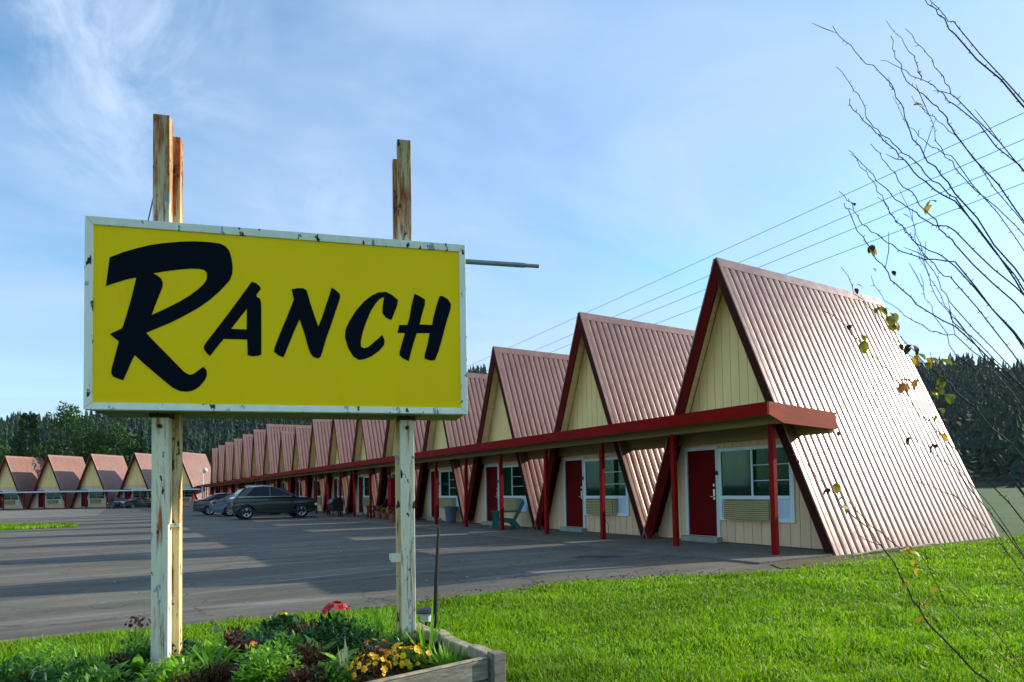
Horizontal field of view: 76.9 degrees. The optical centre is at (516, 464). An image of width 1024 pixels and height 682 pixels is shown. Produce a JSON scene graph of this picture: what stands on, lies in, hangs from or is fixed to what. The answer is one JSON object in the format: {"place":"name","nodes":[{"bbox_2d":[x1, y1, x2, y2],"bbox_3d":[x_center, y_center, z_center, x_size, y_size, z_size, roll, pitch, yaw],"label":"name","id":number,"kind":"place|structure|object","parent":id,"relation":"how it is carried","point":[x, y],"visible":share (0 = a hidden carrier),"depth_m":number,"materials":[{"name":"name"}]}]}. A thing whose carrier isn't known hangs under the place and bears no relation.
{"place":"outdoors","nodes":[
{"label":"outdoors","id":0,"kind":"place"},
{"bbox_2d":[0,522,78,529],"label":"island grass","id":1,"kind":"structure","parent":0,"point":[6,526],"depth_m":28.76,"materials":[{"name":"green plant"}]},
{"bbox_2d":[0,508,106,518],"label":"gravel verge","id":2,"kind":"structure","parent":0,"point":[47,513],"depth_m":58.70,"materials":[{"name":"grey gravel"}]},
{"bbox_2d":[0,506,805,641],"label":"parking lot","id":3,"kind":"structure","parent":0,"point":[57,581],"depth_m":11.56,"materials":[{"name":"grey asphalt"}]},
{"bbox_2d":[26,455,85,508],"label":"motel cabin","id":4,"kind":"object","parent":3,"relation":"on","point":[60,473],"visible":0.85,"depth_m":96.70,"materials":[{"name":"red paint"}]},
{"bbox_2d":[69,454,127,508],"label":"motel cabin","id":5,"kind":"object","parent":3,"relation":"on","point":[103,472],"visible":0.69,"depth_m":96.10,"materials":[{"name":"metal"}]},
{"bbox_2d":[114,453,151,507],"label":"motel cabin","id":6,"kind":"object","parent":3,"relation":"on","point":[137,476],"visible":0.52,"depth_m":95.39,"materials":[{"name":"red paint"}]},
{"bbox_2d":[120,497,150,507],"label":"parked sedan","id":7,"kind":"object","parent":3,"relation":"on","point":[136,502],"visible":0.62,"depth_m":86.16,"materials":[{"name":"teal paint"}]},
{"bbox_2d":[182,452,210,506],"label":"motel cabin","id":8,"kind":"object","parent":3,"relation":"on","point":[194,465],"visible":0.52,"depth_m":95.61,"materials":[{"name":"metal"}]},
{"bbox_2d":[190,493,231,514],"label":"parked sedan","id":9,"kind":"object","parent":3,"relation":"on","point":[201,505],"visible":0.36,"depth_m":41.74,"materials":[{"name":"blue paint"}]},
{"bbox_2d":[209,493,280,515],"bbox_3d":[-16.581,2.431,40.399,4.700,1.442,1.940,0,-3,-32],"label":"parked sedan","id":10,"kind":"object","parent":3,"relation":"on","point":[219,506],"visible":0.29,"depth_m":38.78,"materials":[{"name":"silver metal"}]},
{"bbox_2d":[227,485,317,519],"bbox_3d":[-13.249,1.998,35.066,4.380,1.794,2.000,0,-3,-32],"label":"parked suv","id":11,"kind":"object","parent":3,"relation":"on","point":[245,503],"visible":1,"depth_m":34.20,"materials":[{"name":"green paint"}]},
{"bbox_2d":[209,519,539,581],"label":"parking lines","id":12,"kind":"object","parent":3,"relation":"on","point":[364,553],"visible":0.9,"depth_m":14.22,"materials":[{"name":"paint"}]},
{"bbox_2d":[0,533,1023,681],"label":"lawn","id":13,"kind":"structure","parent":0,"point":[897,550],"depth_m":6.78,"materials":[{"name":"plant"}]},
{"bbox_2d":[1,622,505,681],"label":"raised flower bed","id":14,"kind":"object","parent":13,"relation":"on","point":[481,663],"visible":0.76,"depth_m":4.13,"materials":[{"name":"soil"}]},
{"bbox_2d":[0,652,58,681],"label":"bush","id":15,"kind":"object","parent":14,"relation":"on","point":[22,667],"visible":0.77,"depth_m":4.28,"materials":[{"name":"green plant"}]},
{"bbox_2d":[6,638,84,674],"bbox_3d":[-3.393,1.367,4.654,0.478,0.227,0.490,0,-3,-32],"label":"bush","id":16,"kind":"object","parent":14,"relation":"on","point":[54,646],"visible":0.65,"depth_m":4.66,"materials":[{"name":"green plant"}]},
{"bbox_2d":[30,652,118,681],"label":"bush","id":17,"kind":"object","parent":14,"relation":"on","point":[79,665],"visible":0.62,"depth_m":4.26,"materials":[{"name":"green plant"}]},
{"bbox_2d":[50,664,137,681],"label":"bush","id":18,"kind":"object","parent":14,"relation":"on","point":[98,676],"visible":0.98,"depth_m":4.07,"materials":[{"name":"green plant"}]},
{"bbox_2d":[53,633,141,662],"bbox_3d":[-3.034,1.339,4.709,0.614,0.200,0.688,0,-3,-32],"label":"grass tuft","id":19,"kind":"object","parent":14,"relation":"on","point":[105,650],"visible":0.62,"depth_m":4.73,"materials":[{"name":"green plant"}]},
{"bbox_2d":[101,652,137,672],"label":"dried plant","id":20,"kind":"object","parent":14,"relation":"on","point":[120,659],"visible":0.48,"depth_m":4.46,"materials":[{"name":"brown plant"}]},
{"bbox_2d":[115,636,150,663],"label":"bush","id":21,"kind":"object","parent":14,"relation":"on","point":[130,647],"visible":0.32,"depth_m":4.67,"materials":[{"name":"green plant"}]},
{"bbox_2d":[119,615,150,652],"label":"tall plant","id":22,"kind":"object","parent":14,"relation":"on","point":[137,633],"visible":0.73,"depth_m":4.99,"materials":[{"name":"green plant"}]},
{"bbox_2d":[117,654,158,673],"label":"leafy plant","id":23,"kind":"object","parent":14,"relation":"on","point":[136,663],"visible":0.87,"depth_m":4.36,"materials":[{"name":"green plant"}]},
{"bbox_2d":[138,636,203,668],"bbox_3d":[-2.510,1.369,4.736,0.522,0.188,0.547,0,-3,-32],"label":"bush","id":24,"kind":"object","parent":14,"relation":"on","point":[188,643],"visible":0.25,"depth_m":4.73,"materials":[{"name":"green plant"}]},
{"bbox_2d":[134,654,211,681],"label":"bush","id":25,"kind":"object","parent":14,"relation":"on","point":[173,670],"visible":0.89,"depth_m":4.12,"materials":[{"name":"green plant"}]},
{"bbox_2d":[165,669,207,681],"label":"dried plant","id":26,"kind":"object","parent":14,"relation":"on","point":[191,678],"visible":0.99,"depth_m":4.01,"materials":[{"name":"brown plant"}]},
{"bbox_2d":[184,639,241,672],"bbox_3d":[-2.157,1.349,4.554,0.458,0.213,0.432,0,-3,-32],"label":"bush","id":27,"kind":"object","parent":14,"relation":"on","point":[214,649],"visible":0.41,"depth_m":4.55,"materials":[{"name":"green plant"}]},
{"bbox_2d":[189,640,239,673],"bbox_3d":[-1.997,1.292,4.264,0.321,0.224,0.338,-1,-2,-11],"label":"spiky plant","id":28,"kind":"object","parent":14,"relation":"on","point":[206,658],"visible":0.63,"depth_m":4.31,"materials":[{"name":"green plant"}]},
{"bbox_2d":[202,622,226,647],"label":"leafy plant","id":29,"kind":"object","parent":14,"relation":"on","point":[216,629],"visible":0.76,"depth_m":4.91,"materials":[{"name":"green plant"}]},
{"bbox_2d":[195,656,241,681],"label":"dried plant","id":30,"kind":"object","parent":14,"relation":"on","point":[223,671],"visible":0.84,"depth_m":4.14,"materials":[{"name":"brown plant"}]},
{"bbox_2d":[220,625,249,655],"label":"dried plant","id":31,"kind":"object","parent":14,"relation":"in","point":[232,633],"visible":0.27,"depth_m":5.04,"materials":[{"name":"brown plant"}]},
{"bbox_2d":[225,634,253,659],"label":"purple plant","id":32,"kind":"object","parent":14,"relation":"on","point":[228,643],"visible":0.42,"depth_m":4.79,"materials":[{"name":"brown plant"}]},
{"bbox_2d":[234,624,279,638],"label":"bush","id":33,"kind":"object","parent":14,"relation":"on","point":[257,628],"visible":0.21,"depth_m":5.32,"materials":[{"name":"green plant"}]},
{"bbox_2d":[234,628,286,652],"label":"bush","id":34,"kind":"object","parent":14,"relation":"on","point":[263,639],"visible":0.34,"depth_m":4.93,"materials":[{"name":"green plant"}]},
{"bbox_2d":[226,640,304,681],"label":"bush","id":35,"kind":"object","parent":14,"relation":"on","point":[266,664],"visible":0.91,"depth_m":4.16,"materials":[{"name":"green plant"}]},
{"bbox_2d":[254,609,306,638],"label":"flowering plant","id":36,"kind":"object","parent":14,"relation":"on","point":[274,622],"visible":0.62,"depth_m":5.46,"materials":[{"name":"green plant"}]},
{"bbox_2d":[259,629,306,652],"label":"bush","id":37,"kind":"object","parent":14,"relation":"on","point":[293,641],"visible":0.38,"depth_m":4.85,"materials":[{"name":"green plant"}]},
{"bbox_2d":[284,618,320,641],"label":"dried plant","id":38,"kind":"object","parent":14,"relation":"on","point":[299,629],"visible":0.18,"depth_m":5.24,"materials":[{"name":"brown plant"}]},
{"bbox_2d":[277,663,331,681],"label":"bush","id":39,"kind":"object","parent":14,"relation":"on","point":[298,676],"visible":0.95,"depth_m":4.06,"materials":[{"name":"brown plant"}]},
{"bbox_2d":[284,638,331,669],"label":"dried plant","id":40,"kind":"object","parent":14,"relation":"on","point":[306,653],"visible":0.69,"depth_m":4.43,"materials":[{"name":"brown plant"}]},
{"bbox_2d":[83,114,538,667],"bbox_3d":[-1.380,-0.551,4.968,3.260,4.022,0.523,0,-2,-14],"label":"motel sign","id":41,"kind":"object","parent":14,"relation":"on","point":[189,320],"visible":0.95,"depth_m":4.65,"materials":[{"name":"yellow metal"}]},
{"bbox_2d":[294,625,336,650],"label":"bush","id":42,"kind":"object","parent":14,"relation":"on","point":[316,637],"visible":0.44,"depth_m":5.02,"materials":[{"name":"green plant"}]},
{"bbox_2d":[305,658,360,681],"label":"bush","id":43,"kind":"object","parent":14,"relation":"on","point":[332,670],"visible":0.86,"depth_m":4.15,"materials":[{"name":"green plant"}]},
{"bbox_2d":[312,600,357,646],"bbox_3d":[-1.469,1.306,5.225,0.504,0.412,0.499,0,-3,-32],"label":"flowering plant","id":44,"kind":"object","parent":14,"relation":"on","point":[337,625],"visible":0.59,"depth_m":5.19,"materials":[{"name":"green plant"}]},
{"bbox_2d":[320,648,360,664],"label":"leafy plant","id":45,"kind":"object","parent":14,"relation":"on","point":[334,657],"visible":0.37,"depth_m":4.51,"materials":[{"name":"green plant"}]},
{"bbox_2d":[321,626,384,655],"bbox_3d":[-1.247,1.345,4.884,0.537,0.232,0.511,-1,-2,4],"label":"bush","id":46,"kind":"object","parent":14,"relation":"on","point":[349,640],"visible":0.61,"depth_m":4.85,"materials":[{"name":"green plant"}]},
{"bbox_2d":[338,615,389,644],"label":"bush","id":47,"kind":"object","parent":14,"relation":"on","point":[373,629],"visible":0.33,"depth_m":5.19,"materials":[{"name":"green plant"}]},
{"bbox_2d":[347,652,391,680],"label":"flowering plant","id":48,"kind":"object","parent":14,"relation":"on","point":[382,669],"visible":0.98,"depth_m":4.20,"materials":[{"name":"yellow plant"}]},
{"bbox_2d":[346,637,393,665],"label":"bush","id":49,"kind":"object","parent":14,"relation":"on","point":[359,650],"visible":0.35,"depth_m":4.67,"materials":[{"name":"green plant"}]},
{"bbox_2d":[353,605,396,638],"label":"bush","id":50,"kind":"object","parent":14,"relation":"on","point":[375,620],"visible":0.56,"depth_m":5.40,"materials":[{"name":"green plant"}]},
{"bbox_2d":[355,639,395,665],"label":"flowering plant","id":51,"kind":"object","parent":14,"relation":"on","point":[378,650],"visible":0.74,"depth_m":4.49,"materials":[{"name":"orange plant"}]},
{"bbox_2d":[380,627,427,652],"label":"bush","id":52,"kind":"object","parent":14,"relation":"on","point":[397,639],"visible":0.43,"depth_m":4.89,"materials":[{"name":"green plant"}]},
{"bbox_2d":[380,640,432,671],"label":"flowering plant","id":53,"kind":"object","parent":14,"relation":"on","point":[405,658],"visible":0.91,"depth_m":4.43,"materials":[{"name":"yellow plant"}]},
{"bbox_2d":[402,601,450,657],"bbox_3d":[-0.575,1.176,4.612,0.243,0.436,0.545,-2,-2,27],"label":"grass tuft","id":54,"kind":"object","parent":14,"relation":"on","point":[422,638],"visible":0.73,"depth_m":4.54,"materials":[{"name":"green plant"}]},
{"bbox_2d":[418,639,470,667],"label":"grass tuft","id":55,"kind":"object","parent":14,"relation":"on","point":[445,657],"visible":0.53,"depth_m":4.40,"materials":[{"name":"green plant"}]},
{"bbox_2d":[416,607,438,625],"bbox_3d":[-0.823,1.444,5.877,0.230,0.285,0.230,0,-3,-32],"label":"path light","id":56,"kind":"object","parent":13,"relation":"on","point":[425,615],"visible":0.79,"depth_m":5.83,"materials":[{"name":"black plastic"}]},
{"bbox_2d":[433,527,439,628],"bbox_3d":[-0.719,1.070,5.770,0.085,1.022,0.040,-2,-3,32],"label":"ground stake","id":57,"kind":"object","parent":13,"relation":"on","point":[435,608],"visible":0.79,"depth_m":5.76,"materials":[{"name":"black plastic"}]},
{"bbox_2d":[333,564,832,613],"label":"fallen leaves","id":58,"kind":"object","parent":13,"relation":"on","point":[623,576],"visible":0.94,"depth_m":8.86,"materials":[{"name":"brown plant"}]},
{"bbox_2d":[772,552,905,568],"bbox_3d":[5.793,1.670,11.377,3.800,0.001,0.900,0,-3,-32],"label":"dirt patch","id":59,"kind":"object","parent":13,"relation":"on","point":[800,563],"visible":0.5,"depth_m":11.29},
{"bbox_2d":[796,0,1023,681],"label":"bare tree","id":60,"kind":"object","parent":13,"relation":"on","point":[892,324],"visible":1,"depth_m":3.48,"materials":[{"name":"brown plant"}]},
{"bbox_2d":[0,0,1023,421],"label":"sky","id":61,"kind":"structure","parent":0,"point":[614,148],"materials":[{"name":"blue"}]},
{"bbox_2d":[2,487,1023,535],"bbox_3d":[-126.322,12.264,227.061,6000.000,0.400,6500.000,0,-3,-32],"label":"ground","id":62,"kind":"structure","parent":0,"point":[1013,522],"depth_m":33.64,"materials":[{"name":"green plant"}]},
{"bbox_2d":[0,456,43,509],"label":"motel cabin","id":63,"kind":"object","parent":62,"relation":"on","point":[19,474],"visible":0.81,"depth_m":97.34,"materials":[{"name":"metal"}]},
{"bbox_2d":[6,412,49,460],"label":"evergreen tree","id":64,"kind":"object","parent":62,"relation":"on","point":[19,446],"visible":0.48,"depth_m":106.87,"materials":[{"name":"green plant"}]},
{"bbox_2d":[23,401,101,464],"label":"broadleaf tree","id":65,"kind":"object","parent":62,"relation":"on","point":[72,420],"visible":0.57,"depth_m":106.83,"materials":[{"name":"green plant"}]},
{"bbox_2d":[0,488,200,509],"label":"wing canopy","id":66,"kind":"object","parent":62,"relation":"on","point":[86,491],"visible":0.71,"depth_m":94.06,"materials":[{"name":"wood"}]},
{"bbox_2d":[86,419,142,467],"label":"broadleaf tree","id":67,"kind":"object","parent":62,"relation":"on","point":[103,445],"visible":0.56,"depth_m":107.64,"materials":[{"name":"green plant"}]},
{"bbox_2d":[124,435,148,460],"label":"evergreen tree","id":68,"kind":"object","parent":62,"relation":"on","point":[142,447],"visible":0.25,"depth_m":110.75,"materials":[{"name":"green plant"}]},
{"bbox_2d":[210,448,217,494],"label":"motel cabin","id":69,"kind":"object","parent":62,"relation":"on","point":[214,461],"visible":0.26,"depth_m":88.15,"materials":[{"name":"brown metal"}]},
{"bbox_2d":[216,445,224,492],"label":"motel cabin","id":70,"kind":"object","parent":62,"relation":"on","point":[220,462],"visible":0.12,"depth_m":83.14,"materials":[{"name":"brown metal"}]},
{"bbox_2d":[222,442,233,492],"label":"motel cabin","id":71,"kind":"object","parent":62,"relation":"on","point":[228,462],"visible":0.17,"depth_m":78.25,"materials":[{"name":"brown metal"}]},
{"bbox_2d":[232,438,241,492],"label":"motel cabin","id":72,"kind":"object","parent":62,"relation":"on","point":[237,452],"visible":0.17,"depth_m":73.49,"materials":[{"name":"metal"}]},
{"bbox_2d":[240,434,252,488],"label":"motel cabin","id":73,"kind":"object","parent":62,"relation":"on","point":[246,455],"visible":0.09,"depth_m":68.28,"materials":[{"name":"red metal"}]},
{"bbox_2d":[250,429,265,484],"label":"motel cabin","id":74,"kind":"object","parent":62,"relation":"on","point":[258,446],"visible":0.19,"depth_m":63.26,"materials":[{"name":"metal"}]},
{"bbox_2d":[263,424,311,486],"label":"motel cabin","id":75,"kind":"object","parent":62,"relation":"on","point":[271,447],"visible":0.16,"depth_m":58.61,"materials":[{"name":"brown metal"}]},
{"bbox_2d":[290,425,310,496],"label":"motel cabin","id":76,"kind":"object","parent":62,"relation":"on","point":[301,444],"visible":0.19,"depth_m":49.07,"materials":[{"name":"red metal"}]},
{"bbox_2d":[307,419,331,511],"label":"motel cabin","id":77,"kind":"object","parent":62,"relation":"on","point":[319,442],"visible":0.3,"depth_m":44.71,"materials":[{"name":"metal"}]},
{"bbox_2d":[322,419,355,513],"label":"motel cabin","id":78,"kind":"object","parent":62,"relation":"on","point":[342,434],"visible":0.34,"depth_m":40.32,"materials":[{"name":"red metal"}]},
{"bbox_2d":[346,420,386,514],"bbox_3d":[-5.932,-0.373,37.808,6.716,6.550,5.315,0,-3,-32],"label":"motel cabin","id":79,"kind":"object","parent":62,"relation":"on","point":[369,436],"visible":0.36,"depth_m":36.19,"materials":[{"name":"metal"}]},
{"bbox_2d":[375,420,425,519],"bbox_3d":[-3.265,-0.580,33.492,6.716,6.550,5.315,0,-3,-32],"label":"motel cabin","id":80,"kind":"object","parent":62,"relation":"on","point":[389,447],"visible":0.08,"depth_m":32.65,"materials":[{"name":"red metal"}]},
{"bbox_2d":[415,373,487,523],"bbox_3d":[-0.598,-0.788,29.176,6.716,6.550,5.315,0,-3,-32],"label":"motel cabin","id":81,"kind":"object","parent":62,"relation":"on","point":[462,430],"visible":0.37,"depth_m":27.74,"materials":[{"name":"red metal"}]},
{"bbox_2d":[431,471,438,516],"bbox_3d":[-3.578,1.290,28.347,0.076,2.024,0.868,0,-3,-32],"label":"door","id":82,"kind":"structure","parent":81,"relation":"in","point":[432,473],"depth_m":28.55,"materials":[{"name":"red paint"}]},
{"bbox_2d":[440,470,459,509],"bbox_3d":[-2.784,1.034,27.083,0.056,1.651,1.949,0,-3,-32],"label":"window","id":83,"kind":"structure","parent":81,"relation":"in","point":[448,490],"depth_m":27.35,"materials":[{"name":"glass"}]},
{"bbox_2d":[462,346,568,529],"bbox_3d":[2.070,-0.995,24.860,6.716,6.550,5.315,0,-3,-32],"label":"motel cabin","id":84,"kind":"object","parent":62,"relation":"on","point":[523,392],"visible":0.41,"depth_m":23.32,"materials":[{"name":"metal"}]},
{"bbox_2d":[487,466,497,520],"bbox_3d":[-0.911,1.083,24.031,0.076,2.024,0.868,0,-3,-32],"label":"door","id":85,"kind":"structure","parent":84,"relation":"in","point":[492,485],"depth_m":24.10,"materials":[{"name":"red paint"}]},
{"bbox_2d":[498,465,528,511],"bbox_3d":[-0.117,0.826,22.767,0.056,1.651,1.949,0,-3,-32],"label":"window","id":86,"kind":"structure","parent":84,"relation":"in","point":[513,487],"depth_m":22.78,"materials":[{"name":"glass"}]},
{"bbox_2d":[533,312,694,538],"bbox_3d":[4.737,-1.203,20.544,6.716,6.550,5.315,0,-3,-32],"label":"motel cabin","id":87,"kind":"object","parent":62,"relation":"on","point":[619,370],"visible":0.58,"depth_m":19.07,"materials":[{"name":"metal"}]},
{"bbox_2d":[566,460,582,526],"bbox_3d":[1.756,0.875,19.715,0.076,2.024,0.868,0,-3,-32],"label":"door","id":88,"kind":"structure","parent":87,"relation":"in","point":[574,493],"depth_m":19.73,"materials":[{"name":"red paint"}]},
{"bbox_2d":[584,457,629,515],"bbox_3d":[2.551,0.618,18.451,0.056,1.651,1.949,0,-3,-32],"label":"window","id":89,"kind":"structure","parent":87,"relation":"in","point":[615,486],"depth_m":18.34,"materials":[{"name":"white glass"}]},
{"bbox_2d":[642,257,998,555],"bbox_3d":[7.404,-1.411,16.227,6.716,6.550,5.315,0,-3,-32],"label":"motel cabin","id":90,"kind":"object","parent":62,"relation":"on","point":[762,335],"visible":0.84,"depth_m":14.75,"materials":[{"name":"metal"}]},
{"bbox_2d":[688,450,716,535],"bbox_3d":[4.424,0.668,15.399,0.076,2.024,0.868,0,-3,-32],"label":"door","id":91,"kind":"structure","parent":90,"relation":"in","point":[701,464],"depth_m":15.41,"materials":[{"name":"red paint"}]},
{"bbox_2d":[718,444,795,522],"bbox_3d":[5.218,0.411,14.135,0.056,1.651,1.949,0,-3,-32],"label":"window","id":92,"kind":"structure","parent":90,"relation":"in","point":[743,471],"depth_m":14.15,"materials":[{"name":"white glass"}]},
{"bbox_2d":[282,511,844,563],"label":"walkway pavement","id":93,"kind":"structure","parent":0,"point":[747,553],"depth_m":15.16,"materials":[{"name":"concrete"}]},
{"bbox_2d":[276,431,294,490],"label":"motel cabin","id":94,"kind":"object","parent":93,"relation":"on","point":[285,451],"visible":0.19,"depth_m":53.32,"materials":[{"name":"red metal"}]},
{"bbox_2d":[327,498,343,516],"bbox_3d":[-9.758,2.268,34.576,0.712,1.020,1.120,0,-3,-32],"label":"barbecue grill","id":95,"kind":"object","parent":93,"relation":"on","point":[335,504],"visible":0.98,"depth_m":34.17,"materials":[{"name":"black metal"}]},
{"bbox_2d":[444,506,457,522],"bbox_3d":[-2.668,2.022,26.309,0.580,0.650,0.580,0,-3,-32],"label":"trash bin","id":96,"kind":"object","parent":93,"relation":"on","point":[450,513],"visible":1,"depth_m":26.11,"materials":[{"name":"grey plastic"}]},
{"bbox_2d":[491,499,524,529],"bbox_3d":[-0.271,1.638,21.574,1.065,0.980,0.740,-1,-2,-10],"label":"lawn chair","id":97,"kind":"object","parent":93,"relation":"on","point":[513,523],"visible":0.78,"depth_m":21.30,"materials":[{"name":"teal plastic"}]},
{"bbox_2d":[197,401,836,554],"bbox_3d":[-20.702,2.491,54.291,2.030,3.194,99.450,0,-3,-32],"label":"walkway canopy","id":98,"kind":"object","parent":93,"relation":"on","point":[754,421],"visible":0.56,"depth_m":16.38,"materials":[{"name":"paint"}]},
{"bbox_2d":[183,376,1023,487],"bbox_3d":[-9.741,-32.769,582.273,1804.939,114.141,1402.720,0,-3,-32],"label":"hills","id":99,"kind":"structure","parent":0,"point":[997,482],"depth_m":158.28,"materials":[{"name":"green plant"}]},
{"bbox_2d":[0,351,1023,487],"bbox_3d":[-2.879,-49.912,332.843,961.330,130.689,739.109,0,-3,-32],"label":"forest","id":100,"kind":"object","parent":99,"relation":"on","point":[1002,417],"visible":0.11,"depth_m":274.45,"materials":[{"name":"green plant"}]},
{"bbox_2d":[469,113,1022,365],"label":"power line","id":101,"kind":"object","parent":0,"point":[786,221],"visible":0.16,"depth_m":28.77,"materials":[{"name":"metal"}]},
{"bbox_2d":[480,139,1023,373],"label":"power line","id":102,"kind":"object","parent":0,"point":[818,228],"visible":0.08,"depth_m":27.49,"materials":[{"name":"metal"}]},
{"bbox_2d":[550,158,1023,352],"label":"power line","id":103,"kind":"object","parent":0,"point":[844,232],"visible":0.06,"depth_m":26.43,"materials":[{"name":"metal"}]},
{"bbox_2d":[656,183,1023,323],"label":"power line","id":104,"kind":"object","parent":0,"point":[876,239],"visible":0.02,"depth_m":25.54,"materials":[{"name":"metal"}]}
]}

